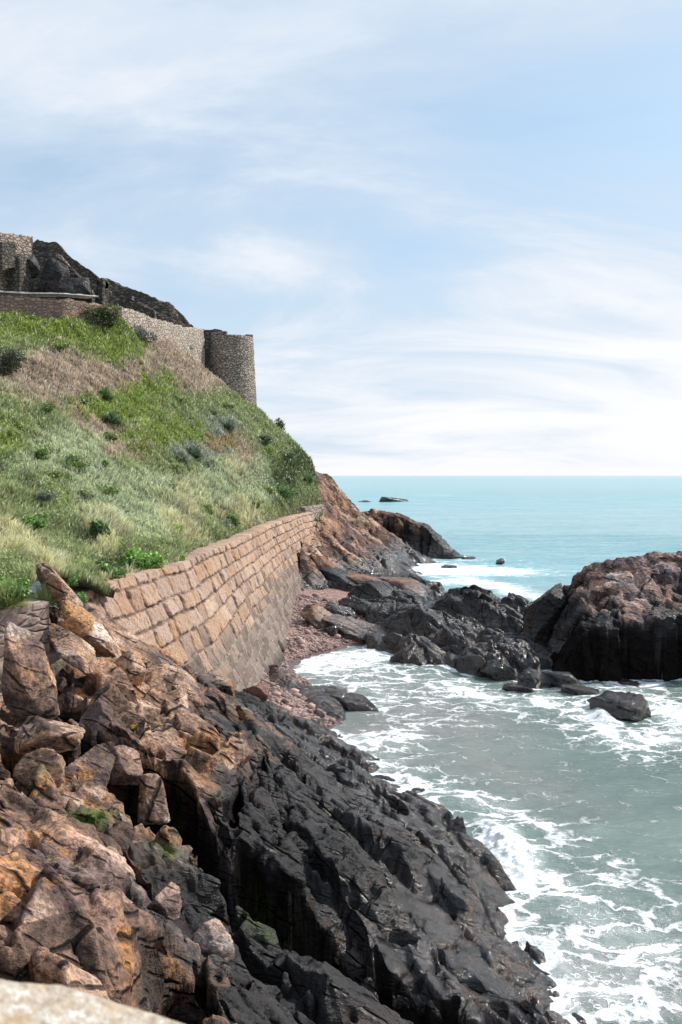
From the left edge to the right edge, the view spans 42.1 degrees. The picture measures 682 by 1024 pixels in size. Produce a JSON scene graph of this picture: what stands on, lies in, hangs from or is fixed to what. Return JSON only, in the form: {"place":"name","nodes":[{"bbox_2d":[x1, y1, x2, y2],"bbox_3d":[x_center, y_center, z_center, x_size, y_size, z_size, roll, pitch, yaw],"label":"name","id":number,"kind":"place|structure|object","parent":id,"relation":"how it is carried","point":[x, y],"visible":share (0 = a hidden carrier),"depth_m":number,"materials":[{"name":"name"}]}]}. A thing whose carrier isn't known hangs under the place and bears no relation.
{"place":"outdoors","nodes":[
{"label":"outdoors","id":0,"kind":"place"},
{"bbox_2d":[0,979,182,1023],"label":"parapet stone","id":1,"kind":"object","parent":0,"point":[27,1003],"visible":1,"depth_m":1.20,"materials":[{"name":"stone"}]},
{"bbox_2d":[0,309,323,604],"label":"hillside","id":2,"kind":"structure","parent":0,"point":[136,388],"depth_m":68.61,"materials":[{"name":"plant"}]},
{"bbox_2d":[3,428,19,438],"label":"leafy clump","id":3,"kind":"object","parent":2,"relation":"on","point":[9,433],"visible":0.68,"depth_m":40.76,"materials":[{"name":"green plant"}]},
{"bbox_2d":[0,346,25,375],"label":"thorn bush","id":4,"kind":"object","parent":2,"relation":"on","point":[9,359],"visible":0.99,"depth_m":52.52,"materials":[{"name":"green plant"}]},
{"bbox_2d":[0,576,32,601],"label":"shrub","id":5,"kind":"object","parent":2,"relation":"on","point":[25,592],"visible":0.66,"depth_m":19.44,"materials":[{"name":"green plant"}]},
{"bbox_2d":[0,232,33,297],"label":"bastion","id":6,"kind":"object","parent":2,"relation":"on","point":[15,274],"visible":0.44,"depth_m":84.14,"materials":[{"name":"stone"}]},
{"bbox_2d":[16,254,40,277],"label":"fort bedrock","id":7,"kind":"structure","parent":6,"relation":"attached to","point":[34,266],"depth_m":85.33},
{"bbox_2d":[11,420,27,430],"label":"leafy clump","id":8,"kind":"object","parent":2,"relation":"on","point":[20,424],"visible":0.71,"depth_m":42.63,"materials":[{"name":"green plant"}]},
{"bbox_2d":[0,598,67,692],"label":"masonry wall","id":9,"kind":"structure","parent":2,"relation":"on","point":[32,619],"depth_m":19.66,"materials":[{"name":"stone"}]},
{"bbox_2d":[0,577,36,608],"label":"grass tuft","id":10,"kind":"object","parent":9,"relation":"on","point":[7,601],"visible":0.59,"depth_m":19.30,"materials":[{"name":"green plant"}]},
{"bbox_2d":[48,615,93,642],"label":"boulder","id":11,"kind":"object","parent":9,"relation":"on","point":[81,626],"visible":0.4,"depth_m":19.75,"materials":[{"name":"stone"}]},
{"bbox_2d":[22,515,46,532],"bbox_3d":[-10.502,0.514,30.347,0.861,0.860,0.907,-1,3,-27],"label":"shrub","id":12,"kind":"object","parent":2,"relation":"on","point":[38,523],"visible":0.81,"depth_m":30.12,"materials":[{"name":"green plant"}]},
{"bbox_2d":[30,510,51,521],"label":"leafy clump","id":13,"kind":"object","parent":2,"relation":"on","point":[45,514],"visible":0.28,"depth_m":32.32,"materials":[{"name":"green plant"}]},
{"bbox_2d":[33,445,50,460],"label":"leafy clump","id":14,"kind":"object","parent":2,"relation":"on","point":[42,453],"visible":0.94,"depth_m":40.07,"materials":[{"name":"green plant"}]},
{"bbox_2d":[34,401,55,413],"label":"leafy clump","id":15,"kind":"object","parent":2,"relation":"on","point":[49,408],"visible":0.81,"depth_m":47.50,"materials":[{"name":"green plant"}]},
{"bbox_2d":[33,489,61,503],"bbox_3d":[-11.520,-0.545,34.958,1.206,0.721,1.114,2,3,41],"label":"leafy clump","id":16,"kind":"object","parent":2,"relation":"on","point":[49,495],"visible":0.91,"depth_m":34.69,"materials":[{"name":"green plant"}]},
{"bbox_2d":[41,470,60,482],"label":"leafy clump","id":17,"kind":"object","parent":2,"relation":"on","point":[54,473],"visible":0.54,"depth_m":37.48,"materials":[{"name":"green plant"}]},
{"bbox_2d":[36,257,69,298],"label":"fort bedrock","id":18,"kind":"structure","parent":2,"relation":"on","point":[55,273],"depth_m":85.37,"materials":[{"name":"stone"}]},
{"bbox_2d":[52,341,70,350],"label":"shrub","id":19,"kind":"object","parent":2,"relation":"on","point":[57,345],"visible":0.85,"depth_m":63.82,"materials":[{"name":"green plant"}]},
{"bbox_2d":[61,573,80,585],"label":"ivy","id":20,"kind":"object","parent":2,"relation":"on","point":[70,582],"visible":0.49,"depth_m":25.28,"materials":[{"name":"green plant"}]},
{"bbox_2d":[52,277,91,302],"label":"fort bedrock","id":21,"kind":"structure","parent":2,"relation":"on","point":[80,285],"depth_m":85.50,"materials":[{"name":"stone"}]},
{"bbox_2d":[64,453,83,462],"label":"leafy clump","id":22,"kind":"object","parent":2,"relation":"on","point":[73,458],"visible":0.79,"depth_m":42.03,"materials":[{"name":"green plant"}]},
{"bbox_2d":[56,254,94,302],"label":"ledge wall","id":23,"kind":"structure","parent":2,"relation":"on","point":[73,272],"depth_m":89.49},
{"bbox_2d":[60,460,90,467],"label":"leafy clump","id":24,"kind":"object","parent":2,"relation":"on","point":[79,464],"visible":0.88,"depth_m":41.74,"materials":[{"name":"green plant"}]},
{"bbox_2d":[70,488,94,499],"bbox_3d":[-11.237,-0.732,38.144,1.177,0.665,1.139,0,2,0],"label":"leafy clump","id":25,"kind":"object","parent":2,"relation":"on","point":[84,491],"visible":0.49,"depth_m":38.10,"materials":[{"name":"green plant"}]},
{"bbox_2d":[87,519,110,537],"bbox_3d":[-9.192,0.730,33.635,0.914,0.974,0.618,-1,2,-13],"label":"shrub","id":26,"kind":"object","parent":2,"relation":"on","point":[96,525],"visible":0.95,"depth_m":33.48,"materials":[{"name":"green plant"}]},
{"bbox_2d":[79,302,121,326],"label":"ivy clump","id":27,"kind":"object","parent":2,"relation":"on","point":[103,315],"visible":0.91,"depth_m":71.70,"materials":[{"name":"green plant"}]},
{"bbox_2d":[0,291,204,366],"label":"retaining wall","id":28,"kind":"structure","parent":2,"relation":"on","point":[183,338],"depth_m":71.40,"materials":[{"name":"stone"}]},
{"bbox_2d":[97,388,115,400],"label":"spiky plant","id":29,"kind":"object","parent":2,"relation":"on","point":[104,394],"visible":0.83,"depth_m":60.03,"materials":[{"name":"green plant"}]},
{"bbox_2d":[98,483,119,496],"bbox_3d":[-11.008,-0.915,41.736,1.134,0.981,1.543,0,2,0],"label":"leafy clump","id":30,"kind":"object","parent":2,"relation":"on","point":[113,490],"visible":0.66,"depth_m":41.33,"materials":[{"name":"green plant"}]},
{"bbox_2d":[103,431,118,440],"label":"leafy clump","id":31,"kind":"object","parent":2,"relation":"on","point":[107,433],"visible":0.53,"depth_m":52.66,"materials":[{"name":"green plant"}]},
{"bbox_2d":[102,410,121,423],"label":"spiky plant","id":32,"kind":"object","parent":2,"relation":"on","point":[111,417],"visible":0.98,"depth_m":56.52,"materials":[{"name":"green plant"}]},
{"bbox_2d":[98,562,126,579],"bbox_3d":[-8.043,2.084,30.482,1.258,0.746,1.023,1,3,21],"label":"shrub","id":33,"kind":"object","parent":2,"relation":"on","point":[116,572],"visible":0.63,"depth_m":30.30,"materials":[{"name":"green plant"}]},
{"bbox_2d":[33,239,192,326],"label":"ruined upper wall","id":34,"kind":"structure","parent":2,"relation":"on","point":[107,290],"depth_m":91.85,"materials":[{"name":"stone"}]},
{"bbox_2d":[128,296,156,317],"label":"rock","id":35,"kind":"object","parent":2,"relation":"on","point":[134,304],"depth_m":90.00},
{"bbox_2d":[132,325,156,342],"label":"shrub","id":36,"kind":"object","parent":2,"relation":"on","point":[141,334],"visible":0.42,"depth_m":76.01,"materials":[{"name":"green plant"}]},
{"bbox_2d":[174,450,187,462],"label":"spiky plant","id":37,"kind":"object","parent":2,"relation":"on","point":[180,455],"visible":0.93,"depth_m":59.92,"materials":[{"name":"green plant"}]},
{"bbox_2d":[69,512,315,691],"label":"sea wall","id":38,"kind":"structure","parent":2,"relation":"on","point":[224,607],"depth_m":38.79,"materials":[{"name":"stone"}]},
{"bbox_2d":[118,547,165,569],"bbox_3d":[-7.415,1.877,32.924,1.698,1.193,1.602,0,2,0],"label":"shrub","id":39,"kind":"object","parent":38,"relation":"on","point":[144,562],"visible":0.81,"depth_m":32.75,"materials":[{"name":"green plant"}]},
{"bbox_2d":[299,504,323,518],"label":"parapet","id":40,"kind":"structure","parent":38,"relation":"on","point":[316,510],"depth_m":85.86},
{"bbox_2d":[186,444,204,458],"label":"spiky plant","id":41,"kind":"object","parent":2,"relation":"on","point":[192,451],"visible":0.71,"depth_m":64.38,"materials":[{"name":"green plant"}]},
{"bbox_2d":[204,504,212,514],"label":"leafy clump","id":42,"kind":"object","parent":2,"relation":"on","point":[209,507],"visible":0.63,"depth_m":56.03,"materials":[{"name":"green plant"}]},
{"bbox_2d":[204,329,221,369],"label":"link wall","id":43,"kind":"structure","parent":2,"relation":"on","point":[207,335],"depth_m":98.50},
{"bbox_2d":[210,408,225,414],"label":"leafy clump","id":44,"kind":"object","parent":2,"relation":"on","point":[216,412],"visible":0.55,"depth_m":77.65,"materials":[{"name":"green plant"}]},
{"bbox_2d":[218,518,234,527],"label":"leafy clump","id":45,"kind":"object","parent":2,"relation":"on","point":[227,521],"visible":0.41,"depth_m":57.14,"materials":[{"name":"green plant"}]},
{"bbox_2d":[222,417,239,429],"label":"spiky plant","id":46,"kind":"object","parent":2,"relation":"on","point":[228,425],"visible":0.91,"depth_m":78.16,"materials":[{"name":"green plant"}]},
{"bbox_2d":[209,331,256,405],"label":"round tower","id":47,"kind":"structure","parent":2,"relation":"on","point":[232,364],"depth_m":97.64,"materials":[{"name":"stone"}]},
{"bbox_2d":[226,512,240,525],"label":"shrub","id":48,"kind":"object","parent":2,"relation":"on","point":[233,517],"visible":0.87,"depth_m":58.55,"materials":[{"name":"green plant"}]},
{"bbox_2d":[258,434,273,445],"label":"shrub","id":49,"kind":"object","parent":2,"relation":"on","point":[265,439],"visible":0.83,"depth_m":86.13,"materials":[{"name":"green plant"}]},
{"bbox_2d":[274,417,285,429],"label":"skyline shrub","id":50,"kind":"object","parent":2,"relation":"on","point":[280,424],"visible":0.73,"depth_m":101.06,"materials":[{"name":"green plant"}]},
{"bbox_2d":[275,485,297,498],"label":"shrub","id":51,"kind":"object","parent":2,"relation":"on","point":[280,489],"visible":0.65,"depth_m":78.52,"materials":[{"name":"green plant"}]},
{"bbox_2d":[280,450,295,462],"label":"shrub","id":52,"kind":"object","parent":2,"relation":"on","point":[289,455],"visible":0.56,"depth_m":89.65,"materials":[{"name":"green plant"}]},
{"bbox_2d":[303,474,312,484],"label":"shrub","id":53,"kind":"object","parent":2,"relation":"on","point":[308,478],"visible":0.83,"depth_m":90.77,"materials":[{"name":"green plant"}]},
{"bbox_2d":[0,592,586,1023],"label":"rocky shore","id":54,"kind":"structure","parent":0,"point":[320,872],"depth_m":16.28,"materials":[{"name":"stone"}]},
{"bbox_2d":[2,622,59,723],"bbox_3d":[-5.523,2.844,15.776,0.967,1.833,0.894,-1,2,-16],"label":"pointed boulder","id":55,"kind":"object","parent":54,"relation":"on","point":[29,687],"visible":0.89,"depth_m":15.53,"materials":[{"name":"stone"}]},
{"bbox_2d":[12,748,65,790],"bbox_3d":[-4.961,4.212,14.604,0.789,0.698,0.644,0,2,0],"label":"boulder","id":56,"kind":"object","parent":54,"relation":"on","point":[51,760],"visible":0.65,"depth_m":14.46,"materials":[{"name":"stone"}]},
{"bbox_2d":[14,715,84,755],"bbox_3d":[-4.993,3.848,15.108,1.163,0.659,0.827,0,2,0],"label":"boulder","id":57,"kind":"object","parent":54,"relation":"on","point":[35,732],"visible":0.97,"depth_m":14.97,"materials":[{"name":"stone"}]},
{"bbox_2d":[47,623,97,674],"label":"leaning slab","id":58,"kind":"structure","parent":54,"relation":"on","point":[73,650],"depth_m":18.75,"materials":[{"name":"stone"}]},
{"bbox_2d":[74,591,87,603],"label":"ivy","id":59,"kind":"object","parent":54,"relation":"on","point":[81,596],"visible":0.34,"depth_m":23.27,"materials":[{"name":"green plant"}]},
{"bbox_2d":[64,744,114,786],"bbox_3d":[-4.596,4.841,16.185,0.825,0.990,1.232,0,2,0],"label":"boulder","id":60,"kind":"object","parent":54,"relation":"on","point":[95,764],"visible":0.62,"depth_m":16.00,"materials":[{"name":"stone"}]},
{"bbox_2d":[59,600,122,656],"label":"leaning slab","id":61,"kind":"structure","parent":54,"relation":"on","point":[99,639],"depth_m":20.40,"materials":[{"name":"stone"}]},
{"bbox_2d":[36,562,82,609],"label":"leaning slab","id":62,"kind":"structure","parent":61,"relation":"on","point":[56,585],"depth_m":20.50,"materials":[{"name":"stone"}]},
{"bbox_2d":[30,580,63,606],"bbox_3d":[-6.860,1.870,20.685,1.358,0.714,1.411,0,2,0],"label":"grass tuft","id":63,"kind":"object","parent":62,"relation":"on","point":[44,593],"visible":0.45,"depth_m":20.52,"materials":[{"name":"green plant"}]},
{"bbox_2d":[80,700,113,747],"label":"boulder","id":64,"kind":"object","parent":54,"relation":"on","point":[96,716],"visible":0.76,"depth_m":16.99,"materials":[{"name":"stone"}]},
{"bbox_2d":[88,683,129,717],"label":"boulder","id":65,"kind":"object","parent":54,"relation":"on","point":[113,697],"visible":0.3,"depth_m":17.65,"materials":[{"name":"stone"}]},
{"bbox_2d":[108,745,142,784],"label":"boulder","id":66,"kind":"object","parent":54,"relation":"on","point":[127,769],"visible":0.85,"depth_m":16.46,"materials":[{"name":"stone"}]},
{"bbox_2d":[114,649,145,685],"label":"boulder","id":67,"kind":"object","parent":54,"relation":"on","point":[130,663],"visible":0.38,"depth_m":19.45,"materials":[{"name":"stone"}]},
{"bbox_2d":[119,711,145,738],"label":"boulder","id":68,"kind":"object","parent":54,"relation":"on","point":[132,720],"visible":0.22,"depth_m":17.70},
{"bbox_2d":[83,604,204,706],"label":"leaning slab","id":69,"kind":"structure","parent":54,"relation":"on","point":[127,640],"depth_m":21.56,"materials":[{"name":"stone"}]},
{"bbox_2d":[127,698,160,722],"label":"boulder","id":70,"kind":"object","parent":54,"relation":"on","point":[151,712],"visible":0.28,"depth_m":18.76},
{"bbox_2d":[138,773,170,824],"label":"boulder","id":71,"kind":"object","parent":54,"relation":"on","point":[152,806],"visible":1,"depth_m":15.74,"materials":[{"name":"stone"}]},
{"bbox_2d":[144,664,179,693],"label":"boulder","id":72,"kind":"object","parent":54,"relation":"on","point":[161,678],"visible":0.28,"depth_m":20.36,"materials":[{"name":"stone"}]},
{"bbox_2d":[148,882,181,921],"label":"boulder","id":73,"kind":"object","parent":54,"relation":"on","point":[166,902],"visible":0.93,"depth_m":12.07,"materials":[{"name":"stone"}]},
{"bbox_2d":[166,687,187,709],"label":"boulder","id":74,"kind":"object","parent":54,"relation":"on","point":[178,696],"visible":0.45,"depth_m":19.97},
{"bbox_2d":[180,664,196,680],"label":"boulder","id":75,"kind":"object","parent":54,"relation":"on","point":[188,668],"visible":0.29,"depth_m":23.44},
{"bbox_2d":[184,746,217,773],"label":"boulder","id":76,"kind":"object","parent":54,"relation":"on","point":[200,761],"visible":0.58,"depth_m":17.52,"materials":[{"name":"stone"}]},
{"bbox_2d":[191,918,234,963],"bbox_3d":[-1.747,5.971,12.177,0.587,0.636,0.470,2,3,43],"label":"boulder","id":77,"kind":"object","parent":54,"relation":"on","point":[211,936],"visible":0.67,"depth_m":12.10,"materials":[{"name":"stone"}]},
{"bbox_2d":[195,673,234,696],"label":"boulder","id":78,"kind":"object","parent":54,"relation":"on","point":[223,684],"visible":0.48,"depth_m":27.14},
{"bbox_2d":[212,736,253,768],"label":"boulder","id":79,"kind":"object","parent":54,"relation":"on","point":[234,752],"visible":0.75,"depth_m":18.75,"materials":[{"name":"stone"}]},
{"bbox_2d":[254,588,364,732],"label":"pebble beach","id":80,"kind":"structure","parent":0,"point":[328,593],"depth_m":50.96,"materials":[{"name":"gravel"}]},
{"bbox_2d":[242,682,269,701],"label":"cove rock","id":81,"kind":"object","parent":80,"relation":"on","point":[260,691],"visible":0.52,"depth_m":35.61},
{"bbox_2d":[268,667,296,678],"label":"cove rock","id":82,"kind":"object","parent":80,"relation":"on","point":[282,671],"visible":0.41,"depth_m":41.39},
{"bbox_2d":[269,673,303,690],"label":"cove rock","id":83,"kind":"object","parent":80,"relation":"on","point":[287,682],"visible":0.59,"depth_m":39.78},
{"bbox_2d":[300,603,331,628],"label":"cove rock","id":84,"kind":"object","parent":80,"relation":"on","point":[314,614],"visible":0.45,"depth_m":54.76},
{"bbox_2d":[299,685,347,697],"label":"cove rock","id":85,"kind":"object","parent":80,"relation":"on","point":[313,691],"visible":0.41,"depth_m":39.30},
{"bbox_2d":[304,696,345,720],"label":"cove rock","id":86,"kind":"object","parent":80,"relation":"on","point":[332,707],"visible":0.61,"depth_m":37.25,"materials":[{"name":"stone"}]},
{"bbox_2d":[324,621,342,635],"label":"cove rock","id":87,"kind":"object","parent":80,"relation":"on","point":[332,630],"visible":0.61,"depth_m":53.41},
{"bbox_2d":[317,566,357,591],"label":"cove rock","id":88,"kind":"object","parent":80,"relation":"on","point":[340,580],"visible":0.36,"depth_m":69.86,"materials":[{"name":"stone"}]},
{"bbox_2d":[324,604,357,618],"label":"cove rock","id":89,"kind":"object","parent":80,"relation":"on","point":[342,610],"visible":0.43,"depth_m":57.57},
{"bbox_2d":[330,692,378,711],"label":"cove rock","id":90,"kind":"object","parent":80,"relation":"on","point":[351,702],"visible":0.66,"depth_m":37.88,"materials":[{"name":"stone"}]},
{"bbox_2d":[338,595,372,617],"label":"cove rock","id":91,"kind":"object","parent":80,"relation":"on","point":[357,605],"visible":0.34,"depth_m":59.53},
{"bbox_2d":[322,614,390,643],"bbox_3d":[1.078,7.506,54.674,6.314,2.279,3.165,1,2,18],"label":"cove rock","id":92,"kind":"object","parent":80,"relation":"on","point":[352,628],"visible":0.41,"depth_m":54.11,"materials":[{"name":"stone"}]},
{"bbox_2d":[347,580,397,599],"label":"cove rock","id":93,"kind":"object","parent":80,"relation":"on","point":[370,589],"visible":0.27,"depth_m":63.18,"materials":[{"name":"stone"}]},
{"bbox_2d":[0,0,681,475],"label":"sky","id":94,"kind":"structure","parent":0,"point":[445,235],"materials":[{"name":"blue"}]},
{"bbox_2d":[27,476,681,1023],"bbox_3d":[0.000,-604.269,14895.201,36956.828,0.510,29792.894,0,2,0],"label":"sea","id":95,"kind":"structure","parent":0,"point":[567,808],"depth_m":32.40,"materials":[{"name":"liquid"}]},
{"bbox_2d":[379,497,407,501],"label":"sea stack","id":96,"kind":"object","parent":95,"relation":"in","point":[387,499],"visible":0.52,"depth_m":335.95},
{"bbox_2d":[390,546,412,565],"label":"point rock","id":97,"kind":"object","parent":95,"relation":"in","point":[403,557],"visible":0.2,"depth_m":98.36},
{"bbox_2d":[362,508,460,558],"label":"rock outcrop","id":98,"kind":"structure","parent":95,"relation":"in","point":[425,539],"depth_m":108.52,"materials":[{"name":"stone"}]},
{"bbox_2d":[449,816,466,833],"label":"wet rock","id":99,"kind":"object","parent":95,"relation":"in","point":[457,824],"visible":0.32,"depth_m":23.69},
{"bbox_2d":[479,659,515,680],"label":"reef rock","id":100,"kind":"object","parent":95,"relation":"in","point":[493,669],"visible":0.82,"depth_m":43.61,"materials":[{"name":"stone"}]},
{"bbox_2d":[358,570,639,688],"bbox_3d":[8.468,6.775,58.308,14.036,3.586,42.007,0,2,0],"label":"reef","id":101,"kind":"object","parent":95,"relation":"in","point":[473,629],"visible":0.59,"depth_m":52.26},
{"bbox_2d":[502,683,534,691],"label":"reef rock","id":102,"kind":"object","parent":95,"relation":"in","point":[512,687],"visible":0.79,"depth_m":41.03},
{"bbox_2d":[515,667,551,684],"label":"reef rock","id":103,"kind":"object","parent":95,"relation":"in","point":[543,677],"visible":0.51,"depth_m":42.15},
{"bbox_2d":[522,583,565,643],"bbox_3d":[11.324,6.270,49.602,2.049,4.690,2.171,0,2,-7],"label":"peaked rock","id":104,"kind":"object","parent":95,"relation":"in","point":[541,614],"visible":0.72,"depth_m":48.69,"materials":[{"name":"stone"}]},
{"bbox_2d":[540,671,581,687],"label":"reef rock","id":105,"kind":"object","parent":95,"relation":"in","point":[557,678],"visible":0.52,"depth_m":41.55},
{"bbox_2d":[559,684,598,694],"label":"reef rock","id":106,"kind":"object","parent":95,"relation":"in","point":[575,689],"visible":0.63,"depth_m":40.29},
{"bbox_2d":[547,551,681,681],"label":"lichened outcrop","id":107,"kind":"object","parent":95,"relation":"in","point":[619,619],"visible":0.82,"depth_m":44.99,"materials":[{"name":"stone"}]},
{"bbox_2d":[587,690,650,721],"bbox_3d":[11.862,8.456,37.757,2.438,1.343,2.851,-2,3,-41],"label":"wave washed rock","id":108,"kind":"object","parent":95,"relation":"in","point":[627,706],"visible":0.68,"depth_m":37.10,"materials":[{"name":"stone"}]},
{"bbox_2d":[299,471,436,597],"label":"headland rocks","id":109,"kind":"object","parent":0,"point":[348,536],"visible":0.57,"depth_m":88.11,"materials":[{"name":"stone"}]},
{"bbox_2d":[345,572,388,583],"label":"cove rock","id":110,"kind":"object","parent":109,"relation":"on","point":[354,577],"visible":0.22,"depth_m":70.03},
{"bbox_2d":[376,577,427,597],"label":"cove rock","id":111,"kind":"object","parent":109,"relation":"on","point":[412,585],"visible":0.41,"depth_m":69.16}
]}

